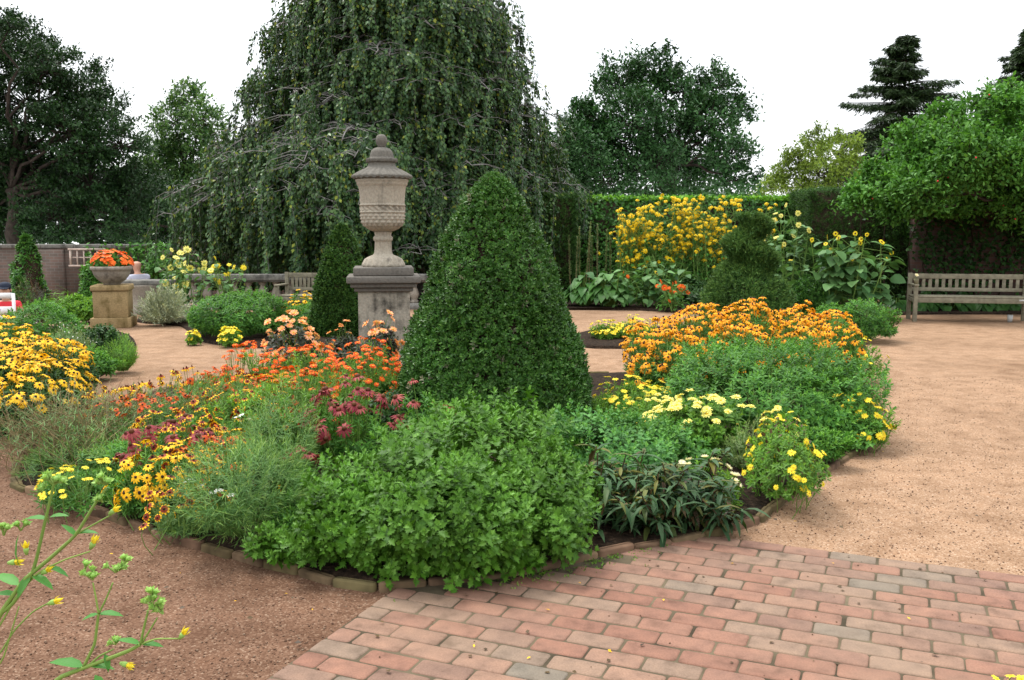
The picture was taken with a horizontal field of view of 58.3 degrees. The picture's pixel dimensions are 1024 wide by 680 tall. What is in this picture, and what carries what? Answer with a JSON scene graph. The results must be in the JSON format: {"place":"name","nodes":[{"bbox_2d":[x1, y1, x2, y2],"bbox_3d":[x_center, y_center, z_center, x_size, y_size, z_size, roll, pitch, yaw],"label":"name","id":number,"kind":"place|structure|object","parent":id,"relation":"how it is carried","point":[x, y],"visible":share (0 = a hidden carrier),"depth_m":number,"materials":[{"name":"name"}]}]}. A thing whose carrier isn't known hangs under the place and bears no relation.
{"place":"outdoors","nodes":[
{"label":"outdoors","id":0,"kind":"place"},
{"bbox_2d":[0,353,92,439],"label":"rudbeckia plant","id":1,"kind":"object","parent":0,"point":[53,375],"visible":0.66,"depth_m":6.67,"materials":[{"name":"yellow plant"}]},
{"bbox_2d":[5,332,101,404],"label":"rudbeckia plant","id":2,"kind":"object","parent":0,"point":[87,369],"visible":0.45,"depth_m":7.33,"materials":[{"name":"yellow plant"}]},
{"bbox_2d":[0,326,136,436],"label":"planting soil","id":3,"kind":"structure","parent":0,"point":[131,339],"depth_m":12.15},
{"bbox_2d":[0,340,64,422],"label":"rudbeckia plant","id":4,"kind":"object","parent":3,"relation":"on","point":[10,375],"visible":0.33,"depth_m":6.93,"materials":[{"name":"yellow plant"}]},
{"bbox_2d":[0,324,76,394],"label":"rudbeckia plant","id":5,"kind":"object","parent":3,"relation":"on","point":[15,344],"visible":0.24,"depth_m":7.32,"materials":[{"name":"yellow plant"}]},
{"bbox_2d":[0,294,88,345],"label":"leafy bush","id":6,"kind":"object","parent":3,"relation":"on","point":[57,314],"visible":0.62,"depth_m":11.52,"materials":[{"name":"green plant"}]},
{"bbox_2d":[74,323,130,356],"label":"leafy bush","id":7,"kind":"object","parent":3,"relation":"on","point":[100,334],"visible":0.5,"depth_m":10.53,"materials":[{"name":"green plant"}]},
{"bbox_2d":[137,312,412,348],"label":"planting soil","id":8,"kind":"structure","parent":0,"point":[212,339],"depth_m":12.67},
{"bbox_2d":[131,281,194,324],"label":"artemisia plant","id":9,"kind":"object","parent":8,"relation":"on","point":[160,309],"visible":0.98,"depth_m":14.62,"materials":[{"name":"plant"}]},
{"bbox_2d":[154,246,213,306],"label":"sunflower plant","id":10,"kind":"object","parent":8,"relation":"on","point":[181,275],"visible":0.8,"depth_m":16.22,"materials":[{"name":"yellow plant"}]},
{"bbox_2d":[185,287,289,336],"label":"leafy bush","id":11,"kind":"object","parent":8,"relation":"on","point":[207,322],"visible":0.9,"depth_m":12.56,"materials":[{"name":"green plant"}]},
{"bbox_2d":[307,220,362,336],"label":"boxwood topiary","id":12,"kind":"object","parent":8,"relation":"on","point":[334,302],"visible":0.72,"depth_m":12.72,"materials":[{"name":"plant"}]},
{"bbox_2d":[21,372,876,586],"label":"planting soil","id":13,"kind":"structure","parent":0,"point":[612,536],"depth_m":4.73,"materials":[{"name":"soil"}]},
{"bbox_2d":[6,424,118,481],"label":"flowering plant","id":14,"kind":"object","parent":13,"relation":"on","point":[35,461],"visible":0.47,"depth_m":5.63,"materials":[{"name":"green plant"}]},
{"bbox_2d":[27,457,125,523],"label":"coreopsis plant","id":15,"kind":"object","parent":13,"relation":"on","point":[75,493],"visible":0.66,"depth_m":4.88,"materials":[{"name":"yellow plant"}]},
{"bbox_2d":[0,374,215,484],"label":"grass plant","id":16,"kind":"object","parent":13,"relation":"on","point":[24,448],"depth_m":5.95,"materials":[{"name":"green plant"}]},
{"bbox_2d":[0,376,249,457],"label":"grass plant","id":17,"kind":"object","parent":13,"relation":"on","point":[121,428],"depth_m":6.12,"materials":[{"name":"green plant"}]},
{"bbox_2d":[74,420,188,476],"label":"filler plant","id":18,"kind":"object","parent":13,"relation":"on","point":[94,453],"visible":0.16,"depth_m":5.48,"materials":[{"name":"green plant"}]},
{"bbox_2d":[80,385,214,443],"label":"helenium plant","id":19,"kind":"object","parent":13,"relation":"on","point":[143,404],"visible":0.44,"depth_m":6.19,"materials":[{"name":"orange plant"}]},
{"bbox_2d":[101,439,213,530],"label":"rudbeckia plant","id":20,"kind":"object","parent":13,"relation":"on","point":[130,492],"visible":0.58,"depth_m":4.69,"materials":[{"name":"yellow plant"}]},
{"bbox_2d":[86,365,240,423],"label":"coreopsis plant","id":21,"kind":"object","parent":13,"relation":"on","point":[160,377],"visible":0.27,"depth_m":7.00,"materials":[{"name":"orange plant"}]},
{"bbox_2d":[111,413,225,468],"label":"coneflower plant","id":22,"kind":"object","parent":13,"relation":"on","point":[132,434],"visible":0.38,"depth_m":5.09,"materials":[{"name":"pink plant"}]},
{"bbox_2d":[103,416,246,470],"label":"filler plant","id":23,"kind":"object","parent":13,"relation":"on","point":[119,445],"visible":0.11,"depth_m":5.48,"materials":[{"name":"green plant"}]},
{"bbox_2d":[130,414,244,472],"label":"coreopsis plant","id":24,"kind":"object","parent":13,"relation":"on","point":[170,429],"visible":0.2,"depth_m":5.20,"materials":[{"name":"plant"}]},
{"bbox_2d":[131,483,247,542],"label":"filler plant","id":25,"kind":"object","parent":13,"relation":"on","point":[180,530],"visible":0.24,"depth_m":4.45,"materials":[{"name":"green plant"}]},
{"bbox_2d":[139,445,254,554],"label":"flowering plant","id":26,"kind":"object","parent":13,"relation":"on","point":[162,510],"visible":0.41,"depth_m":4.42,"materials":[{"name":"yellow plant"}]},
{"bbox_2d":[149,371,273,430],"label":"flowering plant","id":27,"kind":"object","parent":13,"relation":"on","point":[199,392],"visible":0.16,"depth_m":6.36,"materials":[{"name":"green plant"}]},
{"bbox_2d":[156,423,324,547],"bbox_3d":[-1.312,0.680,4.513,0.764,0.533,1.179,0,7,0],"label":"feathery plant","id":28,"kind":"object","parent":13,"relation":"on","point":[219,516],"visible":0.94,"depth_m":4.32,"materials":[{"name":"green plant"}]},
{"bbox_2d":[189,370,299,434],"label":"coreopsis plant","id":29,"kind":"object","parent":13,"relation":"on","point":[194,402],"visible":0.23,"depth_m":6.19,"materials":[{"name":"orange plant"}]},
{"bbox_2d":[215,340,283,403],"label":"zinnia plant","id":30,"kind":"object","parent":13,"relation":"on","point":[253,366],"visible":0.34,"depth_m":7.49,"materials":[{"name":"orange plant"}]},
{"bbox_2d":[177,375,367,456],"bbox_3d":[-1.606,0.486,6.093,1.267,0.553,1.223,0,7,0],"label":"filler plant","id":31,"kind":"object","parent":13,"relation":"on","point":[307,394],"visible":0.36,"depth_m":6.02,"materials":[{"name":"green plant"}]},
{"bbox_2d":[240,518,310,569],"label":"filler plant","id":32,"kind":"object","parent":13,"relation":"on","point":[266,545],"visible":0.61,"depth_m":4.07,"materials":[{"name":"green plant"}]},
{"bbox_2d":[232,377,330,476],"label":"feathery plant","id":33,"kind":"object","parent":13,"relation":"on","point":[307,443],"visible":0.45,"depth_m":5.39,"materials":[{"name":"green plant"}]},
{"bbox_2d":[259,309,340,382],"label":"dahlia plant","id":34,"kind":"object","parent":13,"relation":"on","point":[306,336],"visible":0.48,"depth_m":8.21,"materials":[{"name":"orange plant"}]},
{"bbox_2d":[252,339,348,401],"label":"zinnia plant","id":35,"kind":"object","parent":13,"relation":"on","point":[281,359],"visible":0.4,"depth_m":7.48,"materials":[{"name":"orange plant"}]},
{"bbox_2d":[258,358,390,435],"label":"flowering plant","id":36,"kind":"object","parent":13,"relation":"on","point":[318,379],"visible":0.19,"depth_m":6.50,"materials":[{"name":"green plant"}]},
{"bbox_2d":[300,374,402,464],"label":"coneflower plant","id":37,"kind":"object","parent":13,"relation":"on","point":[343,430],"visible":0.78,"depth_m":5.66,"materials":[{"name":"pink plant"}]},
{"bbox_2d":[330,341,400,400],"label":"zinnia plant","id":38,"kind":"object","parent":13,"relation":"on","point":[391,377],"visible":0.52,"depth_m":7.24,"materials":[{"name":"orange plant"}]},
{"bbox_2d":[353,310,404,382],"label":"dahlia plant","id":39,"kind":"object","parent":13,"relation":"on","point":[391,342],"visible":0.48,"depth_m":8.67,"materials":[{"name":"orange plant"}]},
{"bbox_2d":[358,374,425,434],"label":"flowering plant","id":40,"kind":"object","parent":13,"relation":"on","point":[386,417],"visible":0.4,"depth_m":6.50,"materials":[{"name":"green plant"}]},
{"bbox_2d":[391,378,459,452],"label":"coneflower plant","id":41,"kind":"object","parent":13,"relation":"on","point":[416,403],"visible":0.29,"depth_m":5.95,"materials":[{"name":"pink plant"}]},
{"bbox_2d":[275,385,601,592],"bbox_3d":[-0.285,0.638,4.683,1.527,0.662,2.086,0,7,0],"label":"chrysanthemum plant","id":42,"kind":"object","parent":13,"relation":"on","point":[461,506],"visible":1,"depth_m":4.01,"materials":[{"name":"green plant"}]},
{"bbox_2d":[397,171,593,440],"bbox_3d":[-0.113,-0.287,6.964,1.535,1.969,1.491,6,9,43],"label":"boxwood topiary","id":43,"kind":"object","parent":13,"relation":"on","point":[490,313],"visible":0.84,"depth_m":6.55,"materials":[{"name":"green plant"}]},
{"bbox_2d":[545,398,698,492],"bbox_3d":[0.596,0.605,5.440,0.888,0.475,1.074,3,8,27],"label":"chrysanthemum plant","id":44,"kind":"object","parent":13,"relation":"on","point":[617,435],"visible":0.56,"depth_m":5.36,"materials":[{"name":"green plant"}]},
{"bbox_2d":[591,374,674,417],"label":"yellow zinnia plant","id":45,"kind":"object","parent":13,"relation":"on","point":[608,400],"visible":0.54,"depth_m":7.19,"materials":[{"name":"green plant"}]},
{"bbox_2d":[559,443,708,546],"bbox_3d":[0.558,0.786,4.646,0.788,0.406,0.685,6,9,41],"label":"leafy plant","id":46,"kind":"object","parent":13,"relation":"on","point":[634,514],"visible":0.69,"depth_m":4.50,"materials":[{"name":"green plant"}]},
{"bbox_2d":[624,347,671,392],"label":"rudbeckia plant","id":47,"kind":"object","parent":13,"relation":"on","point":[633,367],"visible":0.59,"depth_m":8.40,"materials":[{"name":"orange plant"}]},
{"bbox_2d":[619,316,682,377],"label":"rudbeckia plant","id":48,"kind":"object","parent":13,"relation":"on","point":[640,344],"visible":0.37,"depth_m":8.98,"materials":[{"name":"orange plant"}]},
{"bbox_2d":[607,416,720,469],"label":"filler plant","id":49,"kind":"object","parent":13,"relation":"on","point":[700,450],"visible":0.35,"depth_m":5.51,"materials":[{"name":"green plant"}]},
{"bbox_2d":[610,447,734,538],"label":"leafy plant","id":50,"kind":"object","parent":13,"relation":"on","point":[687,494],"visible":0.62,"depth_m":4.54,"materials":[{"name":"green plant"}]},
{"bbox_2d":[635,327,716,387],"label":"rudbeckia plant","id":51,"kind":"object","parent":13,"relation":"on","point":[664,360],"visible":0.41,"depth_m":8.45,"materials":[{"name":"orange plant"}]},
{"bbox_2d":[660,302,733,356],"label":"rudbeckia plant","id":52,"kind":"object","parent":13,"relation":"on","point":[702,331],"visible":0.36,"depth_m":9.28,"materials":[{"name":"orange plant"}]},
{"bbox_2d":[642,389,755,457],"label":"yellow zinnia plant","id":53,"kind":"object","parent":13,"relation":"on","point":[715,432],"visible":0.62,"depth_m":5.90,"materials":[{"name":"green plant"}]},
{"bbox_2d":[661,462,768,540],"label":"plant","id":54,"kind":"object","parent":13,"relation":"on","point":[728,520],"visible":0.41,"depth_m":4.46,"materials":[{"name":"green plant"}]},
{"bbox_2d":[703,313,779,387],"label":"rudbeckia plant","id":55,"kind":"object","parent":13,"relation":"on","point":[745,328],"visible":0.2,"depth_m":8.63,"materials":[{"name":"orange plant"}]},
{"bbox_2d":[705,295,782,364],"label":"rudbeckia plant","id":56,"kind":"object","parent":13,"relation":"on","point":[773,325],"visible":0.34,"depth_m":9.36,"materials":[{"name":"orange plant"}]},
{"bbox_2d":[714,414,777,469],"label":"lavender plant","id":57,"kind":"object","parent":13,"relation":"on","point":[736,457],"visible":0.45,"depth_m":5.66,"materials":[{"name":"green plant"}]},
{"bbox_2d":[655,333,897,432],"bbox_3d":[1.934,0.311,7.019,1.704,0.711,2.211,0,7,0],"label":"chrysanthemum plant","id":58,"kind":"object","parent":13,"relation":"on","point":[815,410],"visible":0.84,"depth_m":6.56,"materials":[{"name":"green plant"}]},
{"bbox_2d":[739,411,831,518],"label":"bidens plant","id":59,"kind":"object","parent":13,"relation":"on","point":[765,469],"visible":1,"depth_m":5.02,"materials":[{"name":"green plant"}]},
{"bbox_2d":[754,300,839,363],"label":"rudbeckia plant","id":60,"kind":"object","parent":13,"relation":"on","point":[812,311],"visible":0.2,"depth_m":9.50,"materials":[{"name":"orange plant"}]},
{"bbox_2d":[762,311,845,381],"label":"rudbeckia plant","id":61,"kind":"object","parent":13,"relation":"on","point":[803,329],"visible":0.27,"depth_m":8.80,"materials":[{"name":"orange plant"}]},
{"bbox_2d":[781,417,862,463],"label":"filler plant","id":62,"kind":"object","parent":13,"relation":"on","point":[830,443],"visible":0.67,"depth_m":5.78,"materials":[{"name":"green plant"}]},
{"bbox_2d":[800,308,866,373],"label":"rudbeckia plant","id":63,"kind":"object","parent":13,"relation":"on","point":[843,329],"visible":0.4,"depth_m":9.19,"materials":[{"name":"orange plant"}]},
{"bbox_2d":[830,409,885,450],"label":"filler plant","id":64,"kind":"object","parent":13,"relation":"on","point":[857,428],"visible":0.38,"depth_m":6.19,"materials":[{"name":"green plant"}]},
{"bbox_2d":[833,392,901,455],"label":"bidens plant","id":65,"kind":"object","parent":13,"relation":"on","point":[882,434],"visible":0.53,"depth_m":6.25,"materials":[{"name":"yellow plant"}]},
{"bbox_2d":[0,310,1023,679],"bbox_3d":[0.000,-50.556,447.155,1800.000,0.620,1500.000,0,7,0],"label":"gravel path","id":66,"kind":"structure","parent":0,"point":[954,356],"depth_m":4.63,"materials":[{"name":"gravel"}]},
{"bbox_2d":[7,232,51,321],"bbox_3d":[-11.122,-1.358,21.024,1.053,2.245,1.235,0,7,0],"label":"ivy cone","id":67,"kind":"object","parent":66,"relation":"on","point":[28,257],"visible":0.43,"depth_m":20.76,"materials":[{"name":"green plant"}]},
{"bbox_2d":[0,244,179,307],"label":"brick wall","id":68,"kind":"structure","parent":66,"relation":"on","point":[61,275],"depth_m":23.67,"materials":[{"name":"grey brick"}]},
{"bbox_2d":[0,469,189,679],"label":"cup plant","id":69,"kind":"object","parent":66,"relation":"on","point":[29,577],"visible":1,"depth_m":2.00,"materials":[{"name":"green plant"}]},
{"bbox_2d":[90,283,136,328],"bbox_3d":[-6.350,-0.549,14.636,0.602,0.670,0.602,-2,7,-14],"label":"stone pedestal","id":70,"kind":"object","parent":66,"relation":"on","point":[112,304],"visible":0.91,"depth_m":14.39,"materials":[{"name":"stone"}]},
{"bbox_2d":[103,330,139,372],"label":"leafy bush","id":71,"kind":"object","parent":66,"relation":"on","point":[128,357],"visible":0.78,"depth_m":9.73,"materials":[{"name":"green plant"}]},
{"bbox_2d":[184,274,427,309],"bbox_3d":[-3.008,-0.930,18.014,6.759,0.722,0.340,0,7,0],"label":"stone balustrade","id":72,"kind":"object","parent":66,"relation":"on","point":[262,280],"visible":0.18,"depth_m":17.88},
{"bbox_2d":[140,0,596,301],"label":"weeping beech","id":73,"kind":"object","parent":66,"relation":"on","point":[432,91],"visible":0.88,"depth_m":19.51,"materials":[{"name":"green plant"}]},
{"bbox_2d":[346,265,420,365],"bbox_3d":[-1.423,-0.274,10.238,0.788,1.087,0.788,-1,7,-8],"label":"stone pedestal","id":74,"kind":"object","parent":66,"relation":"on","point":[380,290],"visible":0.69,"depth_m":9.92,"materials":[{"name":"stone"}]},
{"bbox_2d":[351,134,412,266],"bbox_3d":[-1.423,-1.527,10.091,0.670,1.437,0.670,0,7,0],"label":"lidded urn","id":75,"kind":"object","parent":74,"relation":"on","point":[381,179],"visible":1,"depth_m":9.92,"materials":[{"name":"stone"}]},
{"bbox_2d":[9,371,886,592],"bbox_3d":[-0.026,0.685,7.039,7.070,0.120,6.461,0,7,0],"label":"bed edging","id":76,"kind":"object","parent":66,"relation":"on","point":[311,574],"visible":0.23,"depth_m":4.29,"materials":[{"name":"brick"}]},
{"bbox_2d":[531,190,579,291],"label":"yew hedge","id":77,"kind":"object","parent":66,"relation":"on","point":[567,214],"visible":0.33,"depth_m":20.50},
{"bbox_2d":[574,191,793,296],"bbox_3d":[4.190,-2.255,21.791,6.106,2.608,1.584,0,7,0],"label":"ivy hedge","id":78,"kind":"object","parent":66,"relation":"on","point":[603,209],"visible":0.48,"depth_m":21.24,"materials":[{"name":"green plant"}]},
{"bbox_2d":[697,209,800,327],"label":"spiral topiary","id":79,"kind":"object","parent":66,"relation":"on","point":[746,269],"visible":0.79,"depth_m":14.53,"materials":[{"name":"plant"}]},
{"bbox_2d":[906,273,1023,321],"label":"garden bench","id":80,"kind":"object","parent":66,"relation":"on","point":[915,297],"visible":1,"depth_m":15.59,"materials":[{"name":"brown wood"}]},
{"bbox_2d":[907,212,1023,295],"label":"brick wall","id":81,"kind":"structure","parent":66,"relation":"on","point":[916,263],"depth_m":18.95,"materials":[{"name":"brick"}]},
{"bbox_2d":[852,204,1023,299],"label":"ivy plant","id":82,"kind":"object","parent":81,"relation":"attached to","point":[961,259],"visible":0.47,"depth_m":18.84,"materials":[{"name":"green plant"}]},
{"bbox_2d":[0,376,1023,679],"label":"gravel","id":83,"kind":"structure","parent":0,"point":[466,594],"depth_m":3.99,"materials":[{"name":"gravel"}]},
{"bbox_2d":[0,0,1023,222],"label":"sky","id":84,"kind":"structure","parent":0,"point":[805,58],"materials":[{"name":"white"}]},
{"bbox_2d":[267,535,1023,679],"bbox_3d":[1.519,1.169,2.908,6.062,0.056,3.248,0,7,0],"label":"brick paving","id":85,"kind":"structure","parent":0,"point":[885,662],"depth_m":3.48,"materials":[{"name":"brick"}]},
{"bbox_2d":[579,326,866,356],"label":"planting soil","id":86,"kind":"structure","parent":0,"point":[589,341],"depth_m":12.19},
{"bbox_2d":[831,297,902,339],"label":"round shrub","id":87,"kind":"object","parent":86,"relation":"on","point":[870,327],"visible":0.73,"depth_m":12.41,"materials":[{"name":"green plant"}]},
{"bbox_2d":[565,297,1020,321],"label":"planting soil","id":88,"kind":"structure","parent":0,"point":[598,306],"depth_m":17.50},
{"bbox_2d":[564,272,604,305],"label":"hosta plant","id":89,"kind":"object","parent":88,"relation":"on","point":[576,290],"visible":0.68,"depth_m":18.02,"materials":[{"name":"green plant"}]},
{"bbox_2d":[586,270,631,306],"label":"hosta plant","id":90,"kind":"object","parent":88,"relation":"on","point":[599,292],"visible":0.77,"depth_m":17.82,"materials":[{"name":"green plant"}]},
{"bbox_2d":[598,206,663,299],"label":"tall coneflower","id":91,"kind":"object","parent":88,"relation":"on","point":[628,262],"visible":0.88,"depth_m":19.34,"materials":[{"name":"yellow plant"}]},
{"bbox_2d":[613,254,694,306],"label":"sunflower plant","id":92,"kind":"object","parent":88,"relation":"on","point":[641,298],"visible":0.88,"depth_m":17.90,"materials":[{"name":"green plant"}]},
{"bbox_2d":[625,193,712,299],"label":"tall coneflower","id":93,"kind":"object","parent":88,"relation":"on","point":[678,252],"visible":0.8,"depth_m":19.51,"materials":[{"name":"yellow plant"}]},
{"bbox_2d":[671,194,742,289],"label":"tall coneflower","id":94,"kind":"object","parent":88,"relation":"on","point":[697,245],"visible":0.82,"depth_m":19.36,"materials":[{"name":"yellow plant"}]},
{"bbox_2d":[763,203,819,297],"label":"sunflower plant","id":95,"kind":"object","parent":88,"relation":"on","point":[792,232],"visible":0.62,"depth_m":17.49,"materials":[{"name":"green plant"}]},
{"bbox_2d":[792,272,827,317],"bbox_3d":[5.033,-0.759,15.616,0.708,0.808,0.704,0,7,0],"label":"box ball","id":96,"kind":"object","parent":88,"relation":"on","point":[806,283],"visible":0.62,"depth_m":15.42,"materials":[{"name":"green plant"}]},
{"bbox_2d":[779,231,905,317],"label":"sunflower plant","id":97,"kind":"object","parent":88,"relation":"on","point":[834,271],"visible":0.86,"depth_m":15.47,"materials":[{"name":"green plant"}]},
{"bbox_2d":[784,184,909,298],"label":"yew hedge","id":98,"kind":"object","parent":88,"relation":"on","point":[817,215],"visible":0.41,"depth_m":19.93,"materials":[{"name":"plant"}]},
{"bbox_2d":[828,70,1023,245],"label":"crabapple tree","id":99,"kind":"object","parent":88,"relation":"on","point":[955,162],"visible":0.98,"depth_m":15.87,"materials":[{"name":"green plant"}]},
{"bbox_3d":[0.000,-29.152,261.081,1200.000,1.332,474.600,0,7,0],"label":"lawn","id":100,"kind":"structure","parent":0,"visible":0},
{"bbox_2d":[0,3,174,243],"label":"elm tree","id":101,"kind":"object","parent":100,"relation":"on","point":[67,112],"visible":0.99,"depth_m":29.18,"materials":[{"name":"green plant"}]},
{"bbox_2d":[0,139,217,243],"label":"elm tree","id":102,"kind":"object","parent":100,"relation":"on","point":[164,229],"visible":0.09,"depth_m":32.44,"materials":[{"name":"green plant"}]},
{"bbox_2d":[116,75,232,210],"bbox_3d":[-12.519,-6.156,36.375,6.018,8.425,4.148,0,7,0],"label":"ash tree","id":103,"kind":"object","parent":100,"relation":"on","point":[182,149],"visible":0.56,"depth_m":35.62,"materials":[{"name":"green plant"}]},
{"bbox_2d":[535,37,768,196],"bbox_3d":[4.707,-6.683,33.448,9.236,8.905,5.953,0,7,0],"label":"oak tree","id":104,"kind":"object","parent":100,"relation":"on","point":[595,148],"visible":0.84,"depth_m":32.58,"materials":[{"name":"green plant"}]},
{"bbox_2d":[747,120,876,195],"bbox_3d":[11.508,-5.506,35.428,4.388,6.084,3.994,0,7,0],"label":"maple tree","id":105,"kind":"object","parent":100,"relation":"on","point":[804,166],"visible":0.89,"depth_m":34.79,"materials":[{"name":"green plant"}]},
{"bbox_2d":[815,34,964,187],"bbox_3d":[16.964,-8.053,39.395,8.548,9.816,9.315,0,7,0],"label":"spruce tree","id":106,"kind":"object","parent":100,"relation":"on","point":[899,69],"visible":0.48,"depth_m":38.53,"materials":[{"name":"green plant"}]},
{"bbox_2d":[978,29,1023,103],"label":"spruce tree","id":107,"kind":"object","parent":100,"relation":"on","point":[1015,59],"visible":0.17,"depth_m":40.67,"materials":[{"name":"green plant"}]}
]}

